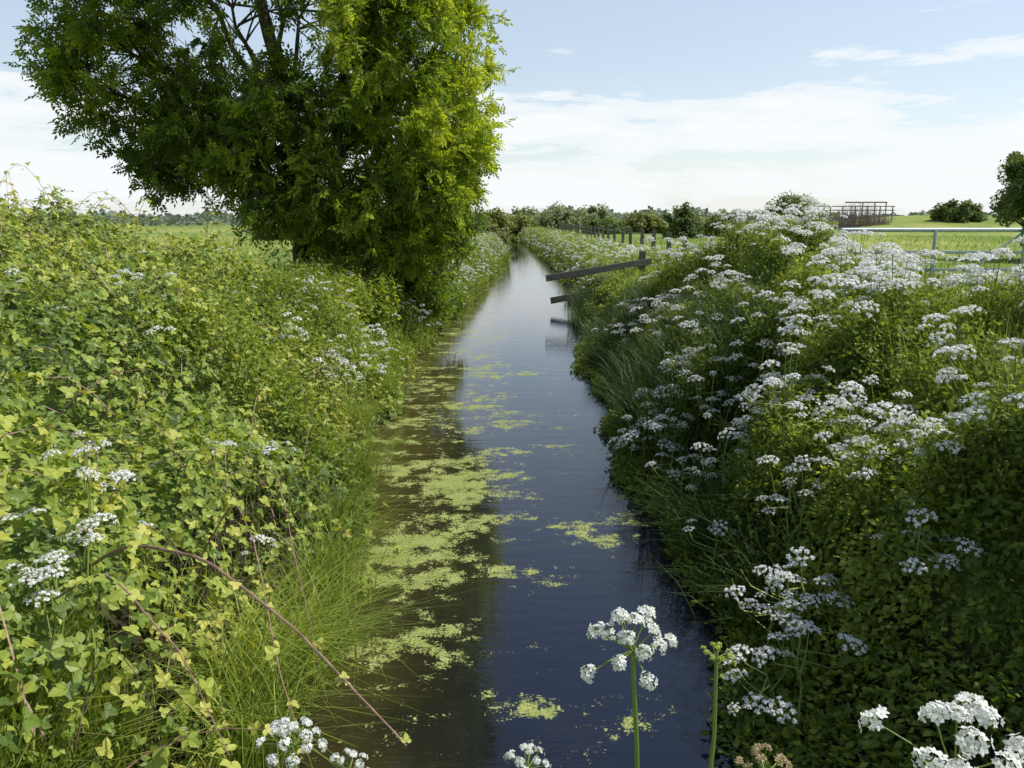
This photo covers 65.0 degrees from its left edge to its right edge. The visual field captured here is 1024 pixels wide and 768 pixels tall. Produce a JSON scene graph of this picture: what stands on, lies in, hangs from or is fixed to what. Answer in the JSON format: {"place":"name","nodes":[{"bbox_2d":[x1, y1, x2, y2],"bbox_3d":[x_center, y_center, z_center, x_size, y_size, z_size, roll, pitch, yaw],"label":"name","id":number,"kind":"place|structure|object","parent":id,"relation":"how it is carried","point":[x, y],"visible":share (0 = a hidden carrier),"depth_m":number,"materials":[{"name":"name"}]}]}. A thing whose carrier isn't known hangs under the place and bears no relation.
{"place":"outdoors","nodes":[
{"label":"outdoors","id":0,"kind":"place"},
{"bbox_2d":[0,215,1023,767],"bbox_3d":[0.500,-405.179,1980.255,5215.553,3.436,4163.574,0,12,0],"label":"ground","id":1,"kind":"structure","parent":0,"point":[120,617],"depth_m":4.73,"materials":[{"name":"green plant"}]},
{"bbox_2d":[0,162,448,767],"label":"bramble bush","id":2,"kind":"object","parent":1,"relation":"on","point":[42,264],"visible":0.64,"depth_m":4.54,"materials":[{"name":"green plant"}]},
{"bbox_2d":[0,245,491,767],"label":"cow parsley","id":3,"kind":"object","parent":1,"relation":"on","point":[268,371],"visible":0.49,"depth_m":7.36,"materials":[{"name":"green plant"}]},
{"bbox_2d":[0,230,509,767],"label":"bank grass","id":4,"kind":"structure","parent":1,"relation":"on","point":[328,590],"depth_m":3.55,"materials":[{"name":"green plant"}]},
{"bbox_2d":[3,0,520,292],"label":"ash tree","id":5,"kind":"object","parent":1,"relation":"on","point":[230,145],"visible":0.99,"depth_m":13.03,"materials":[{"name":"green plant"}]},
{"bbox_2d":[250,216,292,239],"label":"hawthorn bush","id":6,"kind":"object","parent":1,"relation":"on","point":[275,234],"visible":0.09,"depth_m":57.97,"materials":[{"name":"green plant"}]},
{"bbox_2d":[255,716,367,767],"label":"water dropwort flower","id":7,"kind":"object","parent":1,"relation":"on","point":[292,759],"visible":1,"depth_m":1.09,"materials":[{"name":"white plant"}]},
{"bbox_2d":[318,258,403,328],"bbox_3d":[-2.847,-1.436,13.128,2.102,1.207,2.232,0,12,0],"label":"elder bush","id":8,"kind":"object","parent":1,"relation":"on","point":[384,306],"visible":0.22,"depth_m":12.87,"materials":[{"name":"green plant"}]},
{"bbox_2d":[365,239,467,322],"bbox_3d":[-2.090,-2.406,16.483,2.364,2.641,3.260,0,12,0],"label":"elder bush","id":9,"kind":"object","parent":1,"relation":"on","point":[440,295],"visible":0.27,"depth_m":15.43,"materials":[{"name":"green plant"}]},
{"bbox_2d":[468,215,485,237],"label":"hawthorn bush","id":10,"kind":"object","parent":1,"relation":"on","point":[476,230],"visible":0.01,"depth_m":53.41,"materials":[{"name":"green plant"}]},
{"bbox_2d":[472,207,519,244],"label":"hawthorn bush","id":11,"kind":"object","parent":1,"relation":"on","point":[502,227],"visible":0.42,"depth_m":60.45,"materials":[{"name":"green plant"}]},
{"bbox_2d":[0,205,993,226],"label":"distant tree line","id":12,"kind":"object","parent":1,"relation":"on","point":[196,218],"visible":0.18,"depth_m":184.11,"materials":[{"name":"green plant"}]},
{"bbox_2d":[2,234,1023,541],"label":"meadow grass","id":13,"kind":"structure","parent":1,"relation":"on","point":[1004,332],"depth_m":5.93,"materials":[{"name":"green plant"}]},
{"bbox_2d":[499,212,542,234],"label":"hawthorn bush","id":14,"kind":"object","parent":1,"relation":"on","point":[520,221],"visible":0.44,"depth_m":91.80,"materials":[{"name":"green plant"}]},
{"bbox_2d":[503,206,549,221],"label":"willow bush","id":15,"kind":"object","parent":1,"relation":"on","point":[530,212],"visible":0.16,"depth_m":131.26,"materials":[{"name":"green plant"}]},
{"bbox_2d":[503,743,550,767],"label":"water dropwort flower","id":16,"kind":"object","parent":1,"relation":"on","point":[518,759],"visible":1,"depth_m":1.11,"materials":[{"name":"white plant"}]},
{"bbox_2d":[429,226,683,333],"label":"bankside wildflowers","id":17,"kind":"object","parent":1,"relation":"on","point":[597,251],"visible":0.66,"depth_m":30.62,"materials":[{"name":"green plant"}]},
{"bbox_2d":[530,201,590,229],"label":"willow bush","id":18,"kind":"object","parent":1,"relation":"on","point":[552,215],"visible":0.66,"depth_m":111.25,"materials":[{"name":"green plant"}]},
{"bbox_2d":[559,202,619,224],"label":"willow bush","id":19,"kind":"object","parent":1,"relation":"on","point":[602,212],"visible":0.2,"depth_m":118.36,"materials":[{"name":"green plant"}]},
{"bbox_2d":[545,251,651,303],"bbox_3d":[2.306,-2.683,21.646,2.914,1.752,0.294,-2,12,-10],"label":"wooden rail fence","id":20,"kind":"object","parent":1,"relation":"on","point":[641,262],"visible":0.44,"depth_m":21.44,"materials":[{"name":"brown wood"}]},
{"bbox_2d":[583,217,625,234],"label":"hawthorn bush","id":21,"kind":"object","parent":1,"relation":"on","point":[610,223],"visible":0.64,"depth_m":82.31,"materials":[{"name":"green plant"}]},
{"bbox_2d":[557,222,687,258],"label":"post and wire fence","id":22,"kind":"object","parent":1,"relation":"on","point":[568,227],"visible":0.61,"depth_m":40.32,"materials":[{"name":"brown wood"}]},
{"bbox_2d":[580,605,677,767],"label":"water dropwort flower","id":23,"kind":"object","parent":1,"relation":"on","point":[645,618],"visible":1,"depth_m":0.96,"materials":[{"name":"white plant"}]},
{"bbox_2d":[620,210,667,233],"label":"hawthorn bush","id":24,"kind":"object","parent":1,"relation":"on","point":[636,223],"visible":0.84,"depth_m":85.12,"materials":[{"name":"green plant"}]},
{"bbox_2d":[660,201,704,237],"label":"hawthorn bush","id":25,"kind":"object","parent":1,"relation":"on","point":[684,220],"visible":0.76,"depth_m":65.98,"materials":[{"name":"green plant"}]},
{"bbox_2d":[667,216,709,233],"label":"hawthorn bush","id":26,"kind":"object","parent":1,"relation":"on","point":[699,219],"visible":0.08,"depth_m":82.07,"materials":[{"name":"green plant"}]},
{"bbox_2d":[552,253,871,667],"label":"sedge tussocks","id":27,"kind":"object","parent":1,"relation":"on","point":[616,367],"visible":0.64,"depth_m":7.16,"materials":[{"name":"green plant"}]},
{"bbox_2d":[699,642,735,767],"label":"water dropwort bud","id":28,"kind":"object","parent":1,"relation":"on","point":[717,647],"visible":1,"depth_m":1.12,"materials":[{"name":"green plant"}]},
{"bbox_2d":[701,209,744,236],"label":"hawthorn bush","id":29,"kind":"object","parent":1,"relation":"on","point":[709,228],"visible":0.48,"depth_m":69.97,"materials":[{"name":"green plant"}]},
{"bbox_2d":[733,743,792,767],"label":"water dropwort bud","id":30,"kind":"object","parent":1,"relation":"on","point":[780,760],"visible":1,"depth_m":1.04,"materials":[{"name":"beige plant"}]},
{"bbox_2d":[759,190,824,236],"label":"hawthorn bush","id":31,"kind":"object","parent":1,"relation":"on","point":[794,198],"visible":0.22,"depth_m":59.98,"materials":[{"name":"green plant"}]},
{"bbox_2d":[569,196,1023,767],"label":"hemlock water dropwort","id":32,"kind":"object","parent":1,"relation":"on","point":[937,454],"visible":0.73,"depth_m":4.63,"materials":[{"name":"green plant"}]},
{"bbox_2d":[798,211,826,231],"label":"hawthorn bush","id":33,"kind":"object","parent":1,"relation":"on","point":[804,212],"visible":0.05,"depth_m":69.79,"materials":[{"name":"green plant"}]},
{"bbox_2d":[817,202,894,221],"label":"wooden railing","id":34,"kind":"object","parent":1,"relation":"on","point":[879,210],"visible":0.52,"depth_m":83.99,"materials":[{"name":"brown wood"}]},
{"bbox_2d":[825,202,892,228],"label":"bare shrub","id":35,"kind":"object","parent":1,"relation":"on","point":[850,222],"visible":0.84,"depth_m":82.74,"materials":[{"name":"grey plant"}]},
{"bbox_2d":[828,227,1023,294],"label":"field gate","id":36,"kind":"structure","parent":1,"relation":"on","point":[935,231],"depth_m":11.96,"materials":[{"name":"metal"}]},
{"bbox_2d":[1020,227,1023,245],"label":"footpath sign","id":37,"kind":"object","parent":36,"relation":"attached to","point":[1022,233],"visible":0.62,"depth_m":11.93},
{"bbox_2d":[858,691,1023,767],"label":"water dropwort flower","id":38,"kind":"object","parent":1,"relation":"on","point":[982,710],"visible":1,"depth_m":0.88,"materials":[{"name":"white plant"}]},
{"bbox_2d":[930,198,988,222],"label":"hawthorn bush","id":39,"kind":"object","parent":1,"relation":"on","point":[965,210],"visible":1,"depth_m":82.23,"materials":[{"name":"green plant"}]},
{"bbox_2d":[987,151,1023,227],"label":"hawthorn tree","id":40,"kind":"object","parent":1,"relation":"on","point":[1009,207],"visible":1,"depth_m":29.25,"materials":[{"name":"green plant"}]},
{"bbox_2d":[0,0,1023,216],"label":"sky","id":41,"kind":"structure","parent":0,"point":[912,106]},
{"bbox_2d":[255,237,794,767],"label":"water","id":42,"kind":"structure","parent":0,"point":[543,557],"depth_m":5.40,"materials":[{"name":"blue liquid"}]}
]}

